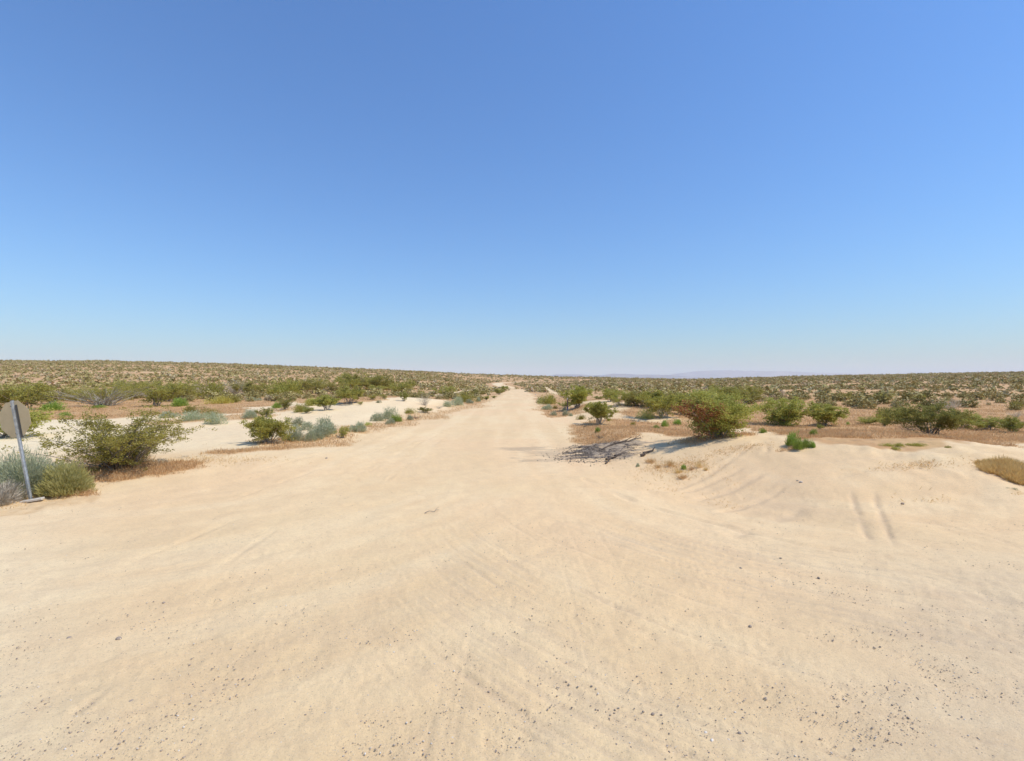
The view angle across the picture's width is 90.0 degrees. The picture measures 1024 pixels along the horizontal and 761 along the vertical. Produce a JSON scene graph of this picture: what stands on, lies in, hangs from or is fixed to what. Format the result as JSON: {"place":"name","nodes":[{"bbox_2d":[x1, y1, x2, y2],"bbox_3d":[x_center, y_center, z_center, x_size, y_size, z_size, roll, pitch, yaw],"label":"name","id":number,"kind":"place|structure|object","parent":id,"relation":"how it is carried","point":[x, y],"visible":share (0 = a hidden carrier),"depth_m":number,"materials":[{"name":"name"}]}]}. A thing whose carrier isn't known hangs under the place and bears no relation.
{"place":"outdoors","nodes":[
{"label":"outdoors","id":0,"kind":"place"},
{"bbox_2d":[0,382,1023,760],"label":"dirt road","id":1,"kind":"structure","parent":0,"point":[306,528],"depth_m":5.29,"materials":[{"name":"sand"}]},
{"bbox_2d":[347,421,366,431],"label":"sage bush","id":2,"kind":"object","parent":1,"relation":"on","point":[360,426],"visible":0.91,"depth_m":22.98,"materials":[{"name":"green plant"}]},
{"bbox_2d":[537,439,645,465],"bbox_3d":[2.998,2.342,17.578,3.791,0.381,5.712,0,0,22],"label":"charred rubble","id":3,"kind":"object","parent":1,"relation":"on","point":[587,450],"visible":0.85,"depth_m":17.13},
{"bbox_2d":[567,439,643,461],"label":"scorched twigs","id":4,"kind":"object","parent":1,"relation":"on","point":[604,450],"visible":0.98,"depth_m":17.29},
{"bbox_2d":[0,361,1023,559],"bbox_3d":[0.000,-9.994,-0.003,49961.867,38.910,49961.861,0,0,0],"label":"desert ground","id":5,"kind":"structure","parent":0,"point":[982,511],"depth_m":12.32,"materials":[{"name":"sand"}]},
{"bbox_2d":[0,475,31,505],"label":"dead bush","id":6,"kind":"object","parent":5,"relation":"on","point":[8,491],"visible":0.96,"depth_m":10.52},
{"bbox_2d":[0,400,32,498],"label":"road sign","id":7,"kind":"object","parent":5,"relation":"on","point":[15,420],"visible":0.95,"depth_m":10.73,"materials":[{"name":"metal"}]},
{"bbox_2d":[0,407,53,437],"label":"creosote bush","id":8,"kind":"object","parent":5,"relation":"on","point":[38,417],"visible":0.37,"depth_m":22.93,"materials":[{"name":"green plant"}]},
{"bbox_2d":[0,380,58,409],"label":"creosote bush","id":9,"kind":"object","parent":5,"relation":"on","point":[28,394],"visible":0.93,"depth_m":42.45,"materials":[{"name":"green plant"}]},
{"bbox_2d":[0,445,61,499],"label":"sage bush","id":10,"kind":"object","parent":5,"relation":"on","point":[35,470],"visible":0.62,"depth_m":11.08,"materials":[{"name":"green plant"}]},
{"bbox_2d":[19,497,44,502],"bbox_3d":[-9.938,2.481,10.598,0.400,0.045,0.110,-9,6,-12],"label":"base board","id":11,"kind":"object","parent":5,"relation":"on","point":[32,500],"visible":0.96,"depth_m":10.56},
{"bbox_2d":[38,399,70,410],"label":"green shrub","id":12,"kind":"object","parent":5,"relation":"on","point":[47,406],"visible":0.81,"depth_m":42.90,"materials":[{"name":"green plant"}]},
{"bbox_2d":[38,386,74,403],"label":"creosote bush","id":13,"kind":"object","parent":5,"relation":"on","point":[53,397],"visible":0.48,"depth_m":54.94,"materials":[{"name":"green plant"}]},
{"bbox_2d":[33,456,98,496],"bbox_3d":[-9.857,2.085,11.296,1.569,0.847,1.091,0,0,45],"label":"yellow green shrub","id":14,"kind":"object","parent":5,"relation":"on","point":[66,477],"visible":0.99,"depth_m":11.04,"materials":[{"name":"green plant"}]},
{"bbox_2d":[38,377,157,405],"bbox_3d":[-40.802,1.000,51.437,8.522,3.245,10.046,0,0,23],"label":"grey bush","id":15,"kind":"object","parent":5,"relation":"on","point":[109,399],"visible":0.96,"depth_m":50.54,"materials":[{"name":"green plant"}]},
{"bbox_2d":[81,386,124,401],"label":"creosote bush","id":16,"kind":"object","parent":5,"relation":"on","point":[99,393],"visible":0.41,"depth_m":57.93,"materials":[{"name":"green plant"}]},
{"bbox_2d":[55,446,156,472],"bbox_3d":[-11.169,2.035,14.335,3.066,0.831,2.492,0,0,0],"label":"dead bush","id":17,"kind":"object","parent":5,"relation":"on","point":[88,462],"visible":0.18,"depth_m":13.82,"materials":[{"name":"brown plant"}]},
{"bbox_2d":[1,403,216,475],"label":"creosote bush","id":18,"kind":"object","parent":5,"relation":"on","point":[110,444],"visible":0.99,"depth_m":13.35,"materials":[{"name":"green plant"}]},
{"bbox_2d":[109,380,144,398],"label":"creosote bush","id":19,"kind":"object","parent":5,"relation":"on","point":[130,387],"visible":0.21,"depth_m":70.40,"materials":[{"name":"green plant"}]},
{"bbox_2d":[138,379,188,405],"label":"creosote bush","id":20,"kind":"object","parent":5,"relation":"on","point":[159,394],"visible":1,"depth_m":49.75,"materials":[{"name":"green plant"}]},
{"bbox_2d":[158,410,181,417],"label":"sage bush","id":21,"kind":"object","parent":5,"relation":"on","point":[172,414],"visible":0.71,"depth_m":34.64,"materials":[{"name":"green plant"}]},
{"bbox_2d":[170,397,189,406],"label":"green shrub","id":22,"kind":"object","parent":5,"relation":"on","point":[178,402],"visible":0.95,"depth_m":48.58,"materials":[{"name":"green plant"}]},
{"bbox_2d":[160,379,202,394],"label":"creosote bush","id":23,"kind":"object","parent":5,"relation":"on","point":[194,383],"visible":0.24,"depth_m":72.16,"materials":[{"name":"green plant"}]},
{"bbox_2d":[164,383,199,398],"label":"creosote bush","id":24,"kind":"object","parent":5,"relation":"on","point":[188,390],"visible":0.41,"depth_m":64.01,"materials":[{"name":"green plant"}]},
{"bbox_2d":[179,410,207,421],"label":"sage bush","id":25,"kind":"object","parent":5,"relation":"on","point":[192,416],"visible":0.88,"depth_m":30.08,"materials":[{"name":"green plant"}]},
{"bbox_2d":[179,404,209,412],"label":"olive shrub","id":26,"kind":"object","parent":5,"relation":"on","point":[190,408],"visible":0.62,"depth_m":38.03,"materials":[{"name":"green plant"}]},
{"bbox_2d":[195,378,229,398],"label":"olive shrub","id":27,"kind":"object","parent":5,"relation":"on","point":[214,389],"visible":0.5,"depth_m":69.40,"materials":[{"name":"green plant"}]},
{"bbox_2d":[202,408,223,416],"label":"olive shrub","id":28,"kind":"object","parent":5,"relation":"on","point":[210,410],"visible":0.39,"depth_m":32.49,"materials":[{"name":"green plant"}]},
{"bbox_2d":[205,388,220,400],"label":"desert bush","id":29,"kind":"object","parent":5,"relation":"on","point":[208,395],"visible":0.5,"depth_m":62.81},
{"bbox_2d":[203,411,228,424],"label":"sage bush","id":30,"kind":"object","parent":5,"relation":"on","point":[215,418],"visible":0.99,"depth_m":28.34,"materials":[{"name":"green plant"}]},
{"bbox_2d":[200,395,234,403],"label":"flowering shrub","id":31,"kind":"object","parent":5,"relation":"on","point":[222,401],"visible":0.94,"depth_m":55.16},
{"bbox_2d":[222,376,247,393],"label":"dead bush","id":32,"kind":"object","parent":5,"relation":"on","point":[232,391],"visible":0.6,"depth_m":88.73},
{"bbox_2d":[228,381,257,394],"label":"creosote bush","id":33,"kind":"object","parent":5,"relation":"on","point":[236,387],"visible":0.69,"depth_m":87.90,"materials":[{"name":"green plant"}]},
{"bbox_2d":[240,409,257,418],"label":"sage bush","id":34,"kind":"object","parent":5,"relation":"on","point":[249,413],"visible":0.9,"depth_m":30.94,"materials":[{"name":"green plant"}]},
{"bbox_2d":[243,384,274,393],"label":"creosote bush","id":35,"kind":"object","parent":5,"relation":"on","point":[259,388],"visible":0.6,"depth_m":83.90,"materials":[{"name":"green plant"}]},
{"bbox_2d":[253,407,275,416],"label":"creosote bush","id":36,"kind":"object","parent":5,"relation":"on","point":[266,413],"visible":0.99,"depth_m":31.71,"materials":[{"name":"green plant"}]},
{"bbox_2d":[237,415,301,443],"bbox_3d":[-9.189,1.884,19.625,1.856,1.129,2.171,0,0,38],"label":"creosote bush","id":37,"kind":"object","parent":5,"relation":"on","point":[265,429],"visible":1,"depth_m":19.33,"materials":[{"name":"green plant"}]},
{"bbox_2d":[266,384,288,394],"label":"olive shrub","id":38,"kind":"object","parent":5,"relation":"on","point":[277,390],"visible":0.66,"depth_m":83.16,"materials":[{"name":"green plant"}]},
{"bbox_2d":[270,390,286,401],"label":"desert bush","id":39,"kind":"object","parent":5,"relation":"on","point":[274,398],"visible":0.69,"depth_m":61.09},
{"bbox_2d":[263,376,305,394],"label":"olive shrub","id":40,"kind":"object","parent":5,"relation":"on","point":[290,383],"visible":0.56,"depth_m":86.81,"materials":[{"name":"green plant"}]},
{"bbox_2d":[277,397,294,409],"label":"creosote bush","id":41,"kind":"object","parent":5,"relation":"on","point":[285,404],"visible":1,"depth_m":37.32,"materials":[{"name":"green plant"}]},
{"bbox_2d":[283,415,303,425],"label":"sage bush","id":42,"kind":"object","parent":5,"relation":"on","point":[299,420],"visible":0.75,"depth_m":27.58,"materials":[{"name":"green plant"}]},
{"bbox_2d":[287,427,305,441],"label":"sage bush","id":43,"kind":"object","parent":5,"relation":"on","point":[296,435],"visible":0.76,"depth_m":20.33,"materials":[{"name":"green plant"}]},
{"bbox_2d":[293,404,306,412],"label":"olive shrub","id":44,"kind":"object","parent":5,"relation":"on","point":[298,408],"visible":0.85,"depth_m":34.59,"materials":[{"name":"green plant"}]},
{"bbox_2d":[277,381,324,393],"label":"creosote bush","id":45,"kind":"object","parent":5,"relation":"on","point":[305,384],"visible":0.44,"depth_m":95.51,"materials":[{"name":"green plant"}]},
{"bbox_2d":[293,420,314,429],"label":"sage bush","id":46,"kind":"object","parent":5,"relation":"on","point":[307,425],"visible":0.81,"depth_m":23.40,"materials":[{"name":"green plant"}]},
{"bbox_2d":[293,377,327,393],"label":"creosote bush","id":47,"kind":"object","parent":5,"relation":"on","point":[316,387],"visible":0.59,"depth_m":98.16,"materials":[{"name":"green plant"}]},
{"bbox_2d":[304,427,323,441],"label":"sage bush","id":48,"kind":"object","parent":5,"relation":"on","point":[312,436],"visible":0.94,"depth_m":20.45,"materials":[{"name":"green plant"}]},
{"bbox_2d":[309,424,330,438],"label":"sage bush","id":49,"kind":"object","parent":5,"relation":"on","point":[317,429],"visible":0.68,"depth_m":21.10,"materials":[{"name":"green plant"}]},
{"bbox_2d":[309,394,340,409],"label":"creosote bush","id":50,"kind":"object","parent":5,"relation":"on","point":[325,401],"visible":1,"depth_m":35.30,"materials":[{"name":"green plant"}]},
{"bbox_2d":[314,415,338,433],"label":"sage bush","id":51,"kind":"object","parent":5,"relation":"on","point":[330,427],"visible":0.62,"depth_m":21.91,"materials":[{"name":"green plant"}]},
{"bbox_2d":[320,382,349,393],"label":"creosote bush","id":52,"kind":"object","parent":5,"relation":"on","point":[334,388],"visible":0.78,"depth_m":97.11,"materials":[{"name":"green plant"}]},
{"bbox_2d":[333,426,349,437],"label":"creosote bush","id":53,"kind":"object","parent":5,"relation":"on","point":[342,432],"visible":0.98,"depth_m":21.32,"materials":[{"name":"green plant"}]},
{"bbox_2d":[335,377,362,388],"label":"creosote bush","id":54,"kind":"object","parent":5,"relation":"on","point":[351,383],"visible":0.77,"depth_m":111.96,"materials":[{"name":"green plant"}]},
{"bbox_2d":[333,384,366,403],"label":"creosote bush","id":55,"kind":"object","parent":5,"relation":"on","point":[347,392],"visible":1,"depth_m":40.32,"materials":[{"name":"green plant"}]},
{"bbox_2d":[334,371,383,389],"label":"creosote bush","id":56,"kind":"object","parent":5,"relation":"on","point":[348,376],"visible":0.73,"depth_m":115.96,"materials":[{"name":"green plant"}]},
{"bbox_2d":[360,385,376,396],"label":"desert bush","id":57,"kind":"object","parent":5,"relation":"on","point":[368,393],"visible":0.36,"depth_m":56.78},
{"bbox_2d":[370,411,385,420],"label":"sage bush","id":58,"kind":"object","parent":5,"relation":"on","point":[375,418],"visible":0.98,"depth_m":30.57,"materials":[{"name":"green plant"}]},
{"bbox_2d":[364,374,403,389],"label":"olive shrub","id":59,"kind":"object","parent":5,"relation":"on","point":[383,383],"visible":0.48,"depth_m":118.64,"materials":[{"name":"green plant"}]},
{"bbox_2d":[381,406,399,418],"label":"sage bush","id":60,"kind":"object","parent":5,"relation":"on","point":[389,413],"visible":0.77,"depth_m":31.99,"materials":[{"name":"green plant"}]},
{"bbox_2d":[386,382,413,392],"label":"creosote bush","id":61,"kind":"object","parent":5,"relation":"on","point":[400,387],"visible":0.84,"depth_m":87.97,"materials":[{"name":"green plant"}]},
{"bbox_2d":[432,386,457,394],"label":"creosote bush","id":62,"kind":"object","parent":5,"relation":"on","point":[443,390],"visible":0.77,"depth_m":80.27,"materials":[{"name":"green plant"}]},
{"bbox_2d":[450,397,463,405],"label":"sage bush","id":63,"kind":"object","parent":5,"relation":"on","point":[457,400],"visible":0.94,"depth_m":50.64,"materials":[{"name":"green plant"}]},
{"bbox_2d":[456,392,478,401],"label":"olive shrub","id":64,"kind":"object","parent":5,"relation":"on","point":[465,397],"visible":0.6,"depth_m":59.26,"materials":[{"name":"green plant"}]},
{"bbox_2d":[0,359,1023,396],"bbox_3d":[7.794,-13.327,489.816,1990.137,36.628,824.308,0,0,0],"label":"distant scrub","id":65,"kind":"object","parent":5,"relation":"on","point":[1015,379],"visible":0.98,"depth_m":218.61,"materials":[{"name":"plant"}]},
{"bbox_2d":[0,395,1023,496],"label":"dry grass","id":66,"kind":"structure","parent":5,"relation":"on","point":[102,475],"depth_m":22.60,"materials":[{"name":"plant"}]},
{"bbox_2d":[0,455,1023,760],"bbox_3d":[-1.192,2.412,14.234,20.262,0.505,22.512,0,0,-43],"label":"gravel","id":67,"kind":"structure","parent":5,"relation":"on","point":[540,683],"depth_m":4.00,"materials":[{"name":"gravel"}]},
{"bbox_2d":[2,422,1023,508],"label":"dry straw","id":68,"kind":"object","parent":5,"relation":"on","point":[921,464],"visible":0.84,"depth_m":14.17,"materials":[{"name":"beige plant"}]},
{"bbox_2d":[537,393,556,404],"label":"olive shrub","id":69,"kind":"object","parent":5,"relation":"on","point":[549,399],"visible":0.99,"depth_m":53.19,"materials":[{"name":"green plant"}]},
{"bbox_2d":[560,385,594,407],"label":"creosote bush","id":70,"kind":"object","parent":5,"relation":"on","point":[578,396],"visible":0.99,"depth_m":40.91,"materials":[{"name":"green plant"}]},
{"bbox_2d":[583,401,618,424],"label":"creosote bush","id":71,"kind":"object","parent":5,"relation":"on","point":[598,411],"visible":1,"depth_m":28.13,"materials":[{"name":"green plant"}]},
{"bbox_2d":[600,387,623,401],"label":"creosote bush","id":72,"kind":"object","parent":5,"relation":"on","point":[606,391],"visible":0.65,"depth_m":41.89,"materials":[{"name":"green plant"}]},
{"bbox_2d":[607,391,624,405],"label":"creosote bush","id":73,"kind":"object","parent":5,"relation":"on","point":[616,399],"visible":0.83,"depth_m":38.18,"materials":[{"name":"green plant"}]},
{"bbox_2d":[602,435,640,448],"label":"charred branch","id":74,"kind":"object","parent":5,"relation":"on","point":[627,440],"visible":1,"depth_m":18.16,"materials":[{"name":"grey wood"}]},
{"bbox_2d":[623,390,643,405],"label":"creosote bush","id":75,"kind":"object","parent":5,"relation":"on","point":[630,397],"visible":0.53,"depth_m":37.68,"materials":[{"name":"green plant"}]},
{"bbox_2d":[634,407,654,418],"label":"yellow green shrub","id":76,"kind":"object","parent":5,"relation":"on","point":[649,415],"visible":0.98,"depth_m":30.88,"materials":[{"name":"green plant"}]},
{"bbox_2d":[634,388,688,417],"bbox_3d":[9.186,1.385,30.811,3.186,1.834,3.490,0,0,0],"label":"creosote bush","id":77,"kind":"object","parent":5,"relation":"on","point":[656,401],"visible":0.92,"depth_m":30.71,"materials":[{"name":"green plant"}]},
{"bbox_2d":[666,387,763,438],"bbox_3d":[6.571,1.081,16.884,2.999,1.725,3.096,0,0,0],"label":"bush","id":78,"kind":"object","parent":5,"relation":"on","point":[718,416],"visible":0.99,"depth_m":16.32,"materials":[{"name":"green plant"}]},
{"bbox_2d":[738,391,766,402],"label":"creosote bush","id":79,"kind":"object","parent":5,"relation":"on","point":[755,396],"visible":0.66,"depth_m":56.46,"materials":[{"name":"green plant"}]},
{"bbox_2d":[744,385,764,395],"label":"creosote bush","id":80,"kind":"object","parent":5,"relation":"on","point":[756,390],"visible":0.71,"depth_m":69.45,"materials":[{"name":"green plant"}]},
{"bbox_2d":[752,395,823,426],"bbox_3d":[15.387,1.722,29.139,3.541,1.780,3.347,0,0,17],"label":"creosote bush","id":81,"kind":"object","parent":5,"relation":"on","point":[785,412],"visible":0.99,"depth_m":28.38,"materials":[{"name":"green plant"}]},
{"bbox_2d":[785,430,802,446],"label":"green shrub","id":82,"kind":"object","parent":5,"relation":"on","point":[790,439],"visible":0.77,"depth_m":14.16,"materials":[{"name":"green plant"}]},
{"bbox_2d":[792,439,808,449],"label":"green shrub","id":83,"kind":"object","parent":5,"relation":"on","point":[798,445],"visible":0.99,"depth_m":13.71,"materials":[{"name":"green plant"}]},
{"bbox_2d":[814,391,832,403],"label":"desert bush","id":84,"kind":"object","parent":5,"relation":"on","point":[822,398],"visible":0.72,"depth_m":55.70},
{"bbox_2d":[801,400,850,424],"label":"creosote bush","id":85,"kind":"object","parent":5,"relation":"on","point":[829,414],"visible":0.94,"depth_m":28.22,"materials":[{"name":"green plant"}]},
{"bbox_2d":[829,390,847,401],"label":"desert bush","id":86,"kind":"object","parent":5,"relation":"on","point":[836,397],"visible":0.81,"depth_m":60.90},
{"bbox_2d":[844,392,871,406],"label":"desert bush","id":87,"kind":"object","parent":5,"relation":"on","point":[851,400],"visible":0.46,"depth_m":48.55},
{"bbox_2d":[850,392,878,408],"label":"desert bush","id":88,"kind":"object","parent":5,"relation":"on","point":[870,404],"visible":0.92,"depth_m":45.52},
{"bbox_2d":[856,416,882,423],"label":"creosote bush","id":89,"kind":"object","parent":5,"relation":"on","point":[869,420],"visible":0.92,"depth_m":29.72,"materials":[{"name":"green plant"}]},
{"bbox_2d":[868,389,891,403],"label":"desert bush","id":90,"kind":"object","parent":5,"relation":"on","point":[881,399],"visible":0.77,"depth_m":54.41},
{"bbox_2d":[890,393,911,405],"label":"desert bush","id":91,"kind":"object","parent":5,"relation":"on","point":[899,398],"visible":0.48,"depth_m":48.69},
{"bbox_2d":[899,389,914,400],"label":"desert bush","id":92,"kind":"object","parent":5,"relation":"on","point":[905,396],"visible":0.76,"depth_m":64.24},
{"bbox_2d":[909,391,929,403],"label":"desert bush","id":93,"kind":"object","parent":5,"relation":"on","point":[918,399],"visible":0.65,"depth_m":54.16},
{"bbox_2d":[918,387,935,398],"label":"desert bush","id":94,"kind":"object","parent":5,"relation":"on","point":[925,393],"visible":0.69,"depth_m":70.49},
{"bbox_2d":[876,398,978,434],"bbox_3d":[18.116,1.626,22.556,3.489,1.720,3.694,0,0,25],"label":"tree like bush","id":95,"kind":"object","parent":5,"relation":"on","point":[943,419],"visible":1,"depth_m":22.21,"materials":[{"name":"green plant"}]},
{"bbox_2d":[929,393,950,406],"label":"desert bush","id":96,"kind":"object","parent":5,"relation":"on","point":[935,399],"visible":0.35,"depth_m":45.95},
{"bbox_2d":[929,398,966,409],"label":"dead bush","id":97,"kind":"object","parent":5,"relation":"on","point":[953,404],"visible":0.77,"depth_m":43.46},
{"bbox_2d":[950,410,982,427],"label":"creosote bush","id":98,"kind":"object","parent":5,"relation":"on","point":[978,416],"visible":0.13,"depth_m":26.24,"materials":[{"name":"green plant"}]},
{"bbox_2d":[958,395,979,407],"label":"desert bush","id":99,"kind":"object","parent":5,"relation":"on","point":[973,404],"visible":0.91,"depth_m":46.89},
{"bbox_2d":[965,388,985,399],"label":"desert bush","id":100,"kind":"object","parent":5,"relation":"on","point":[980,396],"visible":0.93,"depth_m":67.37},
{"bbox_2d":[960,415,1003,429],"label":"creosote bush","id":101,"kind":"object","parent":5,"relation":"on","point":[985,424],"visible":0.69,"depth_m":25.48,"materials":[{"name":"green plant"}]},
{"bbox_2d":[986,390,1007,400],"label":"desert bush","id":102,"kind":"object","parent":5,"relation":"on","point":[993,398],"visible":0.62,"depth_m":63.04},
{"bbox_2d":[974,454,1023,484],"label":"golden grass","id":103,"kind":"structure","parent":5,"relation":"on","point":[1011,469],"depth_m":11.09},
{"bbox_2d":[989,415,1023,432],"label":"creosote bush","id":104,"kind":"object","parent":5,"relation":"on","point":[1015,424],"visible":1,"depth_m":23.82,"materials":[{"name":"green plant"}]},
{"bbox_2d":[1005,403,1021,409],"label":"desert bush","id":105,"kind":"object","parent":5,"relation":"on","point":[1013,407],"visible":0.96,"depth_m":43.17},
{"bbox_2d":[1004,396,1023,405],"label":"desert bush","id":106,"kind":"object","parent":5,"relation":"on","point":[1021,401],"visible":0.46,"depth_m":49.23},
{"bbox_2d":[0,0,1023,375],"label":"sky","id":107,"kind":"structure","parent":0,"point":[522,187],"materials":[{"name":"blue"}]},
{"bbox_2d":[551,374,709,378],"bbox_3d":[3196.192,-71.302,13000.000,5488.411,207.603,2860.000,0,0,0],"label":"mountains","id":108,"kind":"structure","parent":0,"point":[636,376],"depth_m":12534.75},
{"bbox_2d":[671,370,884,377],"bbox_3d":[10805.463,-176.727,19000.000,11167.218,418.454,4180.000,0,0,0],"label":"mountains","id":109,"kind":"structure","parent":0,"point":[722,373],"depth_m":18223.00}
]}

